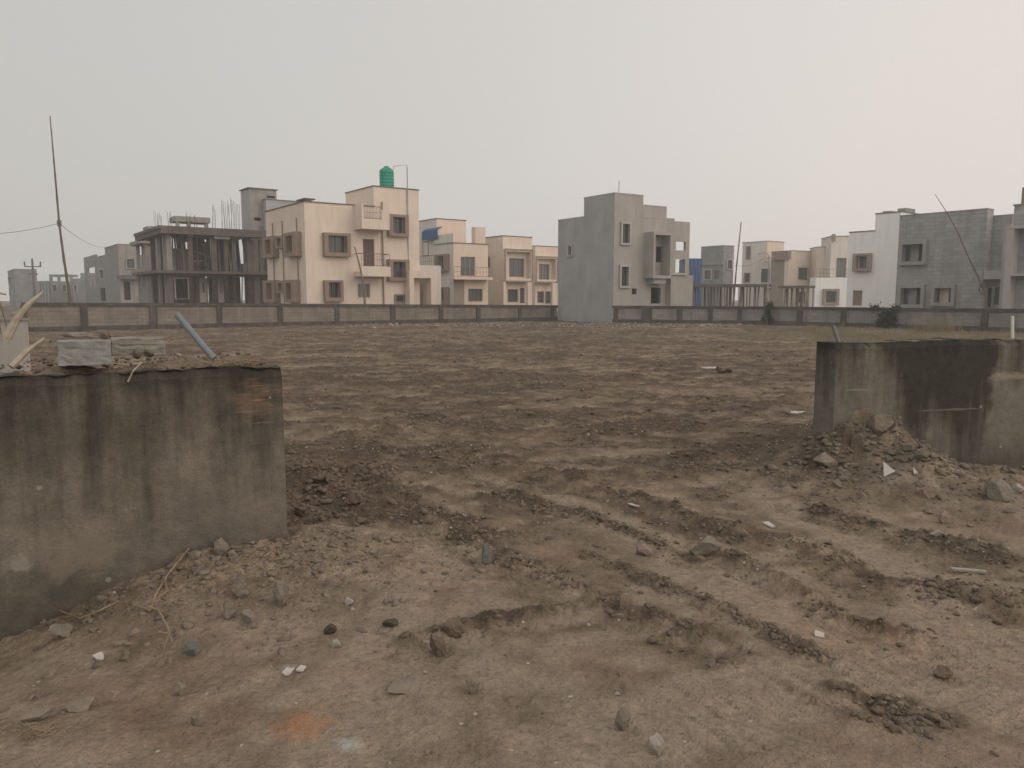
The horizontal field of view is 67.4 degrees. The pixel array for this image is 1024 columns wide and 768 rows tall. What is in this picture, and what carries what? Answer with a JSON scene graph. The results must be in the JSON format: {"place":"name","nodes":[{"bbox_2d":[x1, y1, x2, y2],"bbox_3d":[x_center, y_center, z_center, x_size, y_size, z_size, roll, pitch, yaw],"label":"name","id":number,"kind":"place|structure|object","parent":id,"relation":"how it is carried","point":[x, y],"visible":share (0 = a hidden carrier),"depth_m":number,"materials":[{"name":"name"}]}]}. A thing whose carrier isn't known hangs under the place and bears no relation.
{"place":"outdoors","nodes":[
{"label":"outdoors","id":0,"kind":"place"},
{"bbox_2d":[0,300,1023,767],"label":"ground","id":1,"kind":"structure","parent":0,"point":[330,706],"depth_m":4.53,"materials":[{"name":"soil"}]},
{"bbox_2d":[0,318,30,372],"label":"cement wall","id":2,"kind":"structure","parent":1,"relation":"on","point":[15,347],"depth_m":15.01,"materials":[{"name":"paint"}]},
{"bbox_2d":[7,269,38,307],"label":"block house","id":3,"kind":"structure","parent":1,"relation":"on","point":[20,283],"depth_m":119.97,"materials":[{"name":"concrete"}]},
{"bbox_2d":[24,258,40,301],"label":"utility pole","id":4,"kind":"object","parent":1,"relation":"on","point":[33,280],"visible":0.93,"depth_m":95.01,"materials":[{"name":"metal"}]},
{"bbox_2d":[20,706,55,722],"bbox_3d":[-2.032,1.415,3.294,0.126,0.049,0.049,-1,7,-11],"label":"tile piece","id":5,"kind":"object","parent":1,"relation":"on","point":[38,713],"visible":1,"depth_m":3.28,"materials":[{"name":"tile"}]},
{"bbox_2d":[0,718,81,743],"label":"straw litter","id":6,"kind":"object","parent":1,"relation":"on","point":[32,730],"visible":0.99,"depth_m":3.19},
{"bbox_2d":[37,281,64,302],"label":"concrete frame","id":7,"kind":"object","parent":1,"relation":"on","point":[44,286],"visible":0.22,"depth_m":149.16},
{"bbox_2d":[49,116,71,302],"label":"bamboo pole","id":8,"kind":"object","parent":1,"relation":"on","point":[59,224],"visible":0.87,"depth_m":42.28,"materials":[{"name":"wood"}]},
{"bbox_2d":[49,623,72,637],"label":"boulder","id":9,"kind":"object","parent":1,"relation":"on","point":[63,630],"visible":0.95,"depth_m":4.19,"materials":[{"name":"grey stone"}]},
{"bbox_2d":[49,274,77,302],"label":"block house","id":10,"kind":"structure","parent":1,"relation":"on","point":[58,292],"depth_m":137.28,"materials":[{"name":"concrete"}]},
{"bbox_2d":[61,694,94,711],"bbox_3d":[-1.913,1.416,3.397,0.122,0.066,0.097,0,7,0],"label":"stone","id":11,"kind":"object","parent":1,"relation":"on","point":[79,703],"visible":1,"depth_m":3.38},
{"bbox_2d":[72,273,95,302],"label":"block house","id":12,"kind":"structure","parent":1,"relation":"on","point":[79,292],"depth_m":131.28,"materials":[{"name":"concrete"}]},
{"bbox_2d":[59,600,119,618],"bbox_3d":[-2.547,1.327,4.496,0.550,0.169,0.158,3,7,25],"label":"dry root","id":13,"kind":"object","parent":1,"relation":"on","point":[67,613],"visible":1,"depth_m":4.42,"materials":[{"name":"plant"}]},
{"bbox_2d":[84,244,141,302],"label":"block house","id":14,"kind":"structure","parent":1,"relation":"on","point":[115,265],"depth_m":101.58,"materials":[{"name":"concrete"}]},
{"bbox_2d":[129,212,157,302],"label":"concrete frame","id":15,"kind":"object","parent":1,"relation":"on","point":[144,289],"visible":0.38,"depth_m":73.88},
{"bbox_2d":[0,364,287,640],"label":"cement wall","id":16,"kind":"structure","parent":1,"relation":"on","point":[109,480],"depth_m":4.77,"materials":[{"name":"concrete"}]},
{"bbox_2d":[0,358,261,375],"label":"soil layer","id":17,"kind":"object","parent":16,"relation":"on","point":[58,370],"visible":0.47,"depth_m":4.93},
{"bbox_2d":[2,291,43,339],"bbox_3d":[-3.306,-0.462,5.192,0.263,0.330,0.061,-3,7,-28],"label":"palm stalk","id":18,"kind":"object","parent":17,"relation":"on","point":[9,331],"visible":1,"depth_m":5.17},
{"bbox_2d":[8,338,44,368],"bbox_3d":[-3.031,-0.192,4.800,0.038,0.188,0.222,4,8,32],"label":"palm stalk","id":19,"kind":"object","parent":17,"relation":"on","point":[16,361],"visible":1,"depth_m":4.77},
{"bbox_2d":[56,339,111,365],"bbox_3d":[-2.646,-0.199,4.757,0.315,0.154,0.266,-3,7,-22],"label":"stone slab","id":20,"kind":"object","parent":17,"relation":"on","point":[77,352],"depth_m":4.65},
{"bbox_2d":[62,332,99,336],"bbox_3d":[-2.735,-0.311,4.876,0.234,0.035,0.180,0,7,0],"label":"soil lump","id":21,"kind":"object","parent":20,"relation":"on","point":[79,334],"visible":0.94,"depth_m":4.83,"materials":[{"name":"soil"}]},
{"bbox_2d":[110,336,165,355],"bbox_3d":[-2.498,-0.254,5.127,0.324,0.122,0.288,-3,7,-28],"label":"stone slab","id":22,"kind":"object","parent":17,"relation":"on","point":[128,345],"depth_m":5.00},
{"bbox_2d":[198,355,312,366],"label":"twig litter","id":23,"kind":"object","parent":17,"relation":"on","point":[245,360],"visible":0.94,"depth_m":5.13,"materials":[{"name":"plant"}]},
{"bbox_2d":[0,352,279,375],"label":"soil crumbs","id":24,"kind":"object","parent":16,"relation":"on","point":[49,361],"visible":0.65,"depth_m":5.16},
{"bbox_2d":[174,312,215,359],"bbox_3d":[-2.095,-0.315,5.081,0.289,0.316,0.042,1,7,12],"label":"pipe","id":25,"kind":"object","parent":16,"relation":"on","point":[195,336],"visible":1,"depth_m":5.07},
{"bbox_2d":[150,548,188,609],"bbox_3d":[-2.080,1.159,4.622,0.060,0.109,0.739,-1,7,-6],"label":"dry root","id":26,"kind":"object","parent":1,"relation":"on","point":[180,558],"visible":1,"depth_m":4.74,"materials":[{"name":"plant"}]},
{"bbox_2d":[174,681,185,695],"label":"stone","id":27,"kind":"object","parent":1,"relation":"on","point":[180,688],"visible":1,"depth_m":3.46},
{"bbox_2d":[182,640,199,655],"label":"stone","id":28,"kind":"object","parent":1,"relation":"on","point":[190,647],"visible":1,"depth_m":3.85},
{"bbox_2d":[191,711,204,726],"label":"clod","id":29,"kind":"object","parent":1,"relation":"on","point":[197,718],"visible":1,"depth_m":3.22,"materials":[{"name":"soil"}]},
{"bbox_2d":[132,199,267,302],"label":"concrete frame","id":30,"kind":"object","parent":1,"relation":"on","point":[219,266],"visible":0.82,"depth_m":62.47,"materials":[{"name":"concrete"}]},
{"bbox_2d":[213,537,229,555],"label":"rock","id":31,"kind":"object","parent":1,"relation":"on","point":[221,547],"visible":0.93,"depth_m":4.95,"materials":[{"name":"stone"}]},
{"bbox_2d":[223,599,236,619],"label":"stone","id":32,"kind":"object","parent":1,"relation":"on","point":[229,609],"visible":1,"depth_m":4.19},
{"bbox_2d":[228,550,237,563],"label":"clod","id":33,"kind":"object","parent":1,"relation":"on","point":[233,555],"visible":1,"depth_m":4.80,"materials":[{"name":"soil"}]},
{"bbox_2d":[232,574,249,597],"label":"stone","id":34,"kind":"object","parent":1,"relation":"on","point":[240,589],"visible":1,"depth_m":4.40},
{"bbox_2d":[240,609,257,623],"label":"stone","id":35,"kind":"object","parent":1,"relation":"on","point":[248,616],"visible":0.96,"depth_m":4.13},
{"bbox_2d":[239,187,299,302],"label":"cement house","id":36,"kind":"structure","parent":1,"relation":"on","point":[256,203],"depth_m":65.36,"materials":[{"name":"concrete"}]},
{"bbox_2d":[273,580,288,607],"bbox_3d":[-1.312,1.195,4.359,0.084,0.170,0.065,1,7,12],"label":"stone","id":37,"kind":"object","parent":1,"relation":"on","point":[281,591],"visible":1,"depth_m":4.34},
{"bbox_2d":[20,302,557,331],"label":"boundary wall","id":38,"kind":"structure","parent":1,"relation":"on","point":[57,317],"depth_m":44.77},
{"bbox_2d":[294,505,308,516],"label":"clod","id":39,"kind":"object","parent":1,"relation":"on","point":[302,510],"visible":0.99,"depth_m":6.26,"materials":[{"name":"soil"}]},
{"bbox_2d":[0,521,618,712],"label":"rubble","id":40,"kind":"object","parent":1,"relation":"on","point":[272,574],"visible":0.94,"depth_m":4.72,"materials":[{"name":"stone"}]},
{"bbox_2d":[324,623,336,634],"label":"clod","id":41,"kind":"object","parent":1,"relation":"on","point":[330,628],"visible":1,"depth_m":4.07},
{"bbox_2d":[324,474,337,483],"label":"clod","id":42,"kind":"object","parent":1,"relation":"on","point":[330,479],"visible":0.8,"depth_m":7.06,"materials":[{"name":"soil"}]},
{"bbox_2d":[262,167,440,303],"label":"cream house","id":43,"kind":"structure","parent":1,"relation":"on","point":[308,249],"depth_m":52.81,"materials":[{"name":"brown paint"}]},
{"bbox_2d":[329,282,337,297],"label":"window","id":44,"kind":"structure","parent":43,"relation":"in","point":[333,286],"depth_m":51.83,"materials":[{"name":"glass"}]},
{"bbox_2d":[328,236,344,252],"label":"window","id":45,"kind":"structure","parent":43,"relation":"in","point":[336,243],"depth_m":51.72,"materials":[{"name":"glass"}]},
{"bbox_2d":[358,284,369,297],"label":"window","id":46,"kind":"structure","parent":43,"relation":"in","point":[360,287],"depth_m":53.07,"materials":[{"name":"glass"}]},
{"bbox_2d":[363,239,373,265],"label":"door","id":47,"kind":"structure","parent":43,"relation":"in","point":[367,244],"depth_m":53.07,"materials":[{"name":"wood"}]},
{"bbox_2d":[379,165,407,214],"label":"water tank","id":48,"kind":"object","parent":43,"relation":"on","point":[386,175],"visible":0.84,"depth_m":54.15,"materials":[{"name":"green plastic"}]},
{"bbox_2d":[393,218,401,232],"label":"window","id":49,"kind":"structure","parent":43,"relation":"in","point":[397,222],"depth_m":54.21,"materials":[{"name":"glass"}]},
{"bbox_2d":[393,262,402,277],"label":"window","id":50,"kind":"structure","parent":43,"relation":"in","point":[397,266],"depth_m":54.54,"materials":[{"name":"glass"}]},
{"bbox_2d":[285,454,423,525],"bbox_3d":[-1.645,0.909,7.237,1.737,0.253,3.161,-2,7,-21],"label":"corner rubble","id":51,"kind":"object","parent":1,"relation":"on","point":[312,480],"visible":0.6,"depth_m":7.00,"materials":[{"name":"soil"}]},
{"bbox_2d":[346,491,362,504],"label":"clod","id":52,"kind":"object","parent":1,"relation":"on","point":[352,497],"visible":1,"depth_m":6.35,"materials":[{"name":"soil"}]},
{"bbox_2d":[354,247,365,303],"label":"bamboo pole","id":53,"kind":"object","parent":1,"relation":"on","point":[364,298],"visible":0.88,"depth_m":50.57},
{"bbox_2d":[382,618,398,626],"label":"clod","id":54,"kind":"object","parent":1,"relation":"on","point":[393,622],"visible":1,"depth_m":4.17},
{"bbox_2d":[387,676,420,693],"bbox_3d":[-0.497,1.395,3.544,0.156,0.038,0.117,0,7,0],"label":"stone","id":55,"kind":"object","parent":1,"relation":"on","point":[404,685],"visible":1,"depth_m":3.54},
{"bbox_2d":[430,633,445,657],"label":"clod","id":56,"kind":"object","parent":1,"relation":"on","point":[437,645],"visible":1,"depth_m":3.85,"materials":[{"name":"soil"}]},
{"bbox_2d":[441,617,465,637],"bbox_3d":[-0.308,1.296,4.065,0.131,0.101,0.102,0,7,0],"label":"clod","id":57,"kind":"object","parent":1,"relation":"on","point":[453,627],"visible":0.99,"depth_m":4.03,"materials":[{"name":"soil"}]},
{"bbox_2d":[419,218,492,304],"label":"cream house","id":58,"kind":"structure","parent":1,"relation":"on","point":[455,256],"depth_m":69.70,"materials":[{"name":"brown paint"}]},
{"bbox_2d":[461,257,474,275],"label":"window","id":59,"kind":"structure","parent":58,"relation":"in","point":[467,263],"depth_m":69.29,"materials":[{"name":"glass"}]},
{"bbox_2d":[469,289,480,300],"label":"window","id":60,"kind":"structure","parent":58,"relation":"in","point":[474,294],"depth_m":70.02,"materials":[{"name":"glass"}]},
{"bbox_2d":[465,678,479,693],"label":"stone","id":61,"kind":"object","parent":1,"relation":"on","point":[473,684],"visible":1,"depth_m":3.48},
{"bbox_2d":[482,543,491,564],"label":"stone","id":62,"kind":"object","parent":1,"relation":"on","point":[486,556],"visible":1,"depth_m":5.15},
{"bbox_2d":[0,371,1015,767],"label":"soil crumbs","id":63,"kind":"object","parent":1,"relation":"on","point":[766,747],"visible":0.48,"depth_m":6.28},
{"bbox_2d":[486,235,533,304],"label":"cream house","id":64,"kind":"structure","parent":1,"relation":"on","point":[511,260],"depth_m":75.19,"materials":[{"name":"beige paint"}]},
{"bbox_2d":[508,290,516,301],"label":"window","id":65,"kind":"structure","parent":64,"relation":"in","point":[512,294],"depth_m":75.37,"materials":[{"name":"glass"}]},
{"bbox_2d":[510,259,522,275],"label":"window","id":66,"kind":"structure","parent":64,"relation":"in","point":[516,265],"depth_m":75.34,"materials":[{"name":"glass"}]},
{"bbox_2d":[12,354,1010,748],"bbox_3d":[0.856,-0.582,16.456,22.412,1.542,22.967,-5,9,-40],"label":"grit","id":67,"kind":"object","parent":1,"relation":"on","point":[550,522],"visible":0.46,"depth_m":6.11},
{"bbox_2d":[31,330,1014,738],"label":"soil clods","id":68,"kind":"object","parent":1,"relation":"on","point":[899,726],"visible":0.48,"depth_m":7.41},
{"bbox_2d":[532,245,557,311],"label":"cream house","id":69,"kind":"structure","parent":1,"relation":"on","point":[545,287],"depth_m":85.90,"materials":[{"name":"beige paint"}]},
{"bbox_2d":[539,264,547,279],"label":"window","id":70,"kind":"structure","parent":69,"relation":"in","point":[543,269],"depth_m":86.00,"materials":[{"name":"glass"}]},
{"bbox_2d":[344,322,750,327],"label":"wall foot soil","id":71,"kind":"structure","parent":1,"relation":"on","point":[409,325],"depth_m":46.53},
{"bbox_2d":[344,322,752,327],"bbox_3d":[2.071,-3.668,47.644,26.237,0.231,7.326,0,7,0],"label":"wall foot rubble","id":72,"kind":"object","parent":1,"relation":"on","point":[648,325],"depth_m":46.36,"materials":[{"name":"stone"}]},
{"bbox_2d":[615,708,630,730],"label":"stone","id":73,"kind":"object","parent":1,"relation":"on","point":[623,718],"visible":1,"depth_m":3.21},
{"bbox_2d":[558,192,692,321],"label":"cement house","id":74,"kind":"structure","parent":1,"relation":"on","point":[616,249],"depth_m":53.14,"materials":[{"name":"concrete"}]},
{"bbox_2d":[636,540,651,555],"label":"boulder","id":75,"kind":"object","parent":1,"relation":"on","point":[643,548],"visible":0.99,"depth_m":5.38,"materials":[{"name":"stone"}]},
{"bbox_2d":[284,371,1023,719],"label":"rut clods","id":76,"kind":"object","parent":1,"relation":"on","point":[806,645],"visible":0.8,"depth_m":5.32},
{"bbox_2d":[648,732,663,754],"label":"stone","id":77,"kind":"object","parent":1,"relation":"on","point":[656,743],"visible":1,"depth_m":3.05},
{"bbox_2d":[679,258,701,305],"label":"tarp shed","id":78,"kind":"structure","parent":1,"relation":"on","point":[695,267],"depth_m":99.14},
{"bbox_2d":[689,535,721,555],"bbox_3d":[1.339,1.149,5.376,0.168,0.163,0.189,-4,7,-28],"label":"boulder","id":79,"kind":"object","parent":1,"relation":"on","point":[708,545],"visible":0.94,"depth_m":5.33,"materials":[{"name":"grey stone"}]},
{"bbox_2d":[701,245,733,305],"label":"block house","id":80,"kind":"structure","parent":1,"relation":"on","point":[717,264],"depth_m":107.97,"materials":[{"name":"concrete"}]},
{"bbox_2d":[693,284,770,305],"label":"formwork deck","id":81,"kind":"structure","parent":1,"relation":"on","point":[741,288],"depth_m":71.58,"materials":[{"name":"concrete"}]},
{"bbox_2d":[732,222,741,305],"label":"bamboo pole","id":82,"kind":"object","parent":1,"relation":"on","point":[736,268],"visible":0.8,"depth_m":51.45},
{"bbox_2d":[741,241,783,305],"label":"cream house","id":83,"kind":"structure","parent":1,"relation":"on","point":[751,274],"depth_m":99.35,"materials":[{"name":"beige paint"}]},
{"bbox_2d":[761,299,774,324],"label":"bush","id":84,"kind":"object","parent":1,"relation":"on","point":[770,306],"visible":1,"depth_m":47.70,"materials":[{"name":"green plant"}]},
{"bbox_2d":[760,250,810,306],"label":"cream house","id":85,"kind":"structure","parent":1,"relation":"on","point":[789,268],"depth_m":93.22,"materials":[{"name":"beige paint"}]},
{"bbox_2d":[761,269,769,281],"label":"window","id":86,"kind":"structure","parent":85,"relation":"in","point":[764,272],"depth_m":96.88,"materials":[{"name":"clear glass"}]},
{"bbox_2d":[778,286,814,306],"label":"formwork deck","id":87,"kind":"structure","parent":1,"relation":"on","point":[786,291],"depth_m":71.99,"materials":[{"name":"wood"}]},
{"bbox_2d":[612,306,1023,332],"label":"boundary wall","id":88,"kind":"structure","parent":1,"relation":"on","point":[982,319],"depth_m":45.70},
{"bbox_2d":[813,452,837,467],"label":"boulder","id":89,"kind":"object","parent":1,"relation":"on","point":[824,459],"visible":0.96,"depth_m":7.41,"materials":[{"name":"stone"}]},
{"bbox_2d":[809,234,848,306],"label":"cream house","id":90,"kind":"structure","parent":1,"relation":"on","point":[829,269],"depth_m":88.69,"materials":[{"name":"beige paint"}]},
{"bbox_2d":[826,291,835,301],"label":"window","id":91,"kind":"structure","parent":90,"relation":"in","point":[830,295],"depth_m":87.24,"materials":[{"name":"glass"}]},
{"bbox_2d":[837,258,845,276],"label":"window","id":92,"kind":"structure","parent":90,"relation":"in","point":[841,262],"depth_m":89.05,"materials":[{"name":"glass"}]},
{"bbox_2d":[643,414,1023,541],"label":"heap clods","id":93,"kind":"object","parent":1,"relation":"on","point":[839,470],"visible":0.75,"depth_m":7.25,"materials":[{"name":"soil"}]},
{"bbox_2d":[851,432,864,452],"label":"stone","id":94,"kind":"object","parent":1,"relation":"on","point":[858,443],"visible":0.98,"depth_m":7.52,"materials":[{"name":"stone"}]},
{"bbox_2d":[867,414,893,433],"bbox_3d":[3.707,0.403,7.707,0.237,0.203,0.204,0,7,0],"label":"clod","id":95,"kind":"object","parent":1,"relation":"on","point":[880,423],"visible":0.99,"depth_m":7.64,"materials":[{"name":"soil"}]},
{"bbox_2d":[846,208,918,307],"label":"white house","id":96,"kind":"structure","parent":1,"relation":"on","point":[872,265],"depth_m":60.72,"materials":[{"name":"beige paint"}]},
{"bbox_2d":[853,291,861,305],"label":"door","id":97,"kind":"structure","parent":96,"relation":"in","point":[857,296],"depth_m":62.16,"materials":[{"name":"brown paint"}]},
{"bbox_2d":[743,323,1023,345],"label":"grass","id":98,"kind":"structure","parent":1,"relation":"on","point":[751,328],"depth_m":35.67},
{"bbox_2d":[868,302,901,328],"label":"bush","id":99,"kind":"object","parent":1,"relation":"on","point":[889,323],"visible":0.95,"depth_m":42.30,"materials":[{"name":"green plant"}]},
{"bbox_2d":[883,462,894,476],"bbox_3d":[3.455,0.782,7.048,0.115,0.128,0.088,0,7,0],"label":"tile piece","id":100,"kind":"object","parent":1,"relation":"on","point":[887,470],"visible":1,"depth_m":7.04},
{"bbox_2d":[813,337,1023,467],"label":"cement wall","id":101,"kind":"structure","parent":1,"relation":"on","point":[961,400],"depth_m":8.10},
{"bbox_2d":[844,338,1022,342],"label":"soil layer","id":102,"kind":"object","parent":101,"relation":"on","point":[849,341],"visible":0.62,"depth_m":8.09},
{"bbox_2d":[914,450,929,458],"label":"stone","id":103,"kind":"object","parent":1,"relation":"on","point":[918,454],"visible":0.96,"depth_m":7.15,"materials":[{"name":"stone"}]},
{"bbox_2d":[916,485,936,498],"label":"stone","id":104,"kind":"object","parent":1,"relation":"on","point":[929,491],"visible":1,"depth_m":6.63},
{"bbox_2d":[908,315,962,331],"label":"tall grass","id":105,"kind":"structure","parent":1,"relation":"on","point":[935,326],"depth_m":38.88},
{"bbox_2d":[933,664,952,678],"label":"clod","id":106,"kind":"object","parent":1,"relation":"on","point":[941,671],"visible":1,"depth_m":3.64,"materials":[{"name":"soil"}]},
{"bbox_2d":[938,510,948,523],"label":"stone","id":107,"kind":"object","parent":1,"relation":"on","point":[943,517],"visible":1,"depth_m":6.10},
{"bbox_2d":[895,208,1013,308],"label":"block house","id":108,"kind":"structure","parent":1,"relation":"on","point":[935,269],"depth_m":47.88,"materials":[{"name":"concrete"}]},
{"bbox_2d":[935,194,987,308],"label":"bamboo pole","id":109,"kind":"object","parent":1,"relation":"on","point":[984,292],"visible":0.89,"depth_m":40.56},
{"bbox_2d":[950,567,986,573],"bbox_3d":[2.992,1.222,5.035,0.216,0.026,0.031,1,7,11],"label":"plank","id":110,"kind":"object","parent":1,"relation":"on","point":[970,570],"visible":1,"depth_m":5.03,"materials":[{"name":"wood"}]},
{"bbox_2d":[971,591,984,603],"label":"clod","id":111,"kind":"object","parent":1,"relation":"on","point":[977,597],"visible":1,"depth_m":4.49,"materials":[{"name":"soil"}]},
{"bbox_2d":[984,477,1014,501],"bbox_3d":[4.225,0.917,6.649,0.244,0.218,0.181,0,7,0],"label":"boulder","id":112,"kind":"object","parent":1,"relation":"on","point":[1000,490],"visible":0.99,"depth_m":6.60,"materials":[{"name":"grey stone"}]},
{"bbox_2d":[1002,187,1023,308],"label":"block house","id":113,"kind":"structure","parent":1,"relation":"on","point":[1013,291],"depth_m":40.07,"materials":[{"name":"concrete"}]},
{"bbox_2d":[0,0,1023,300],"label":"sky","id":114,"kind":"structure","parent":0,"point":[798,123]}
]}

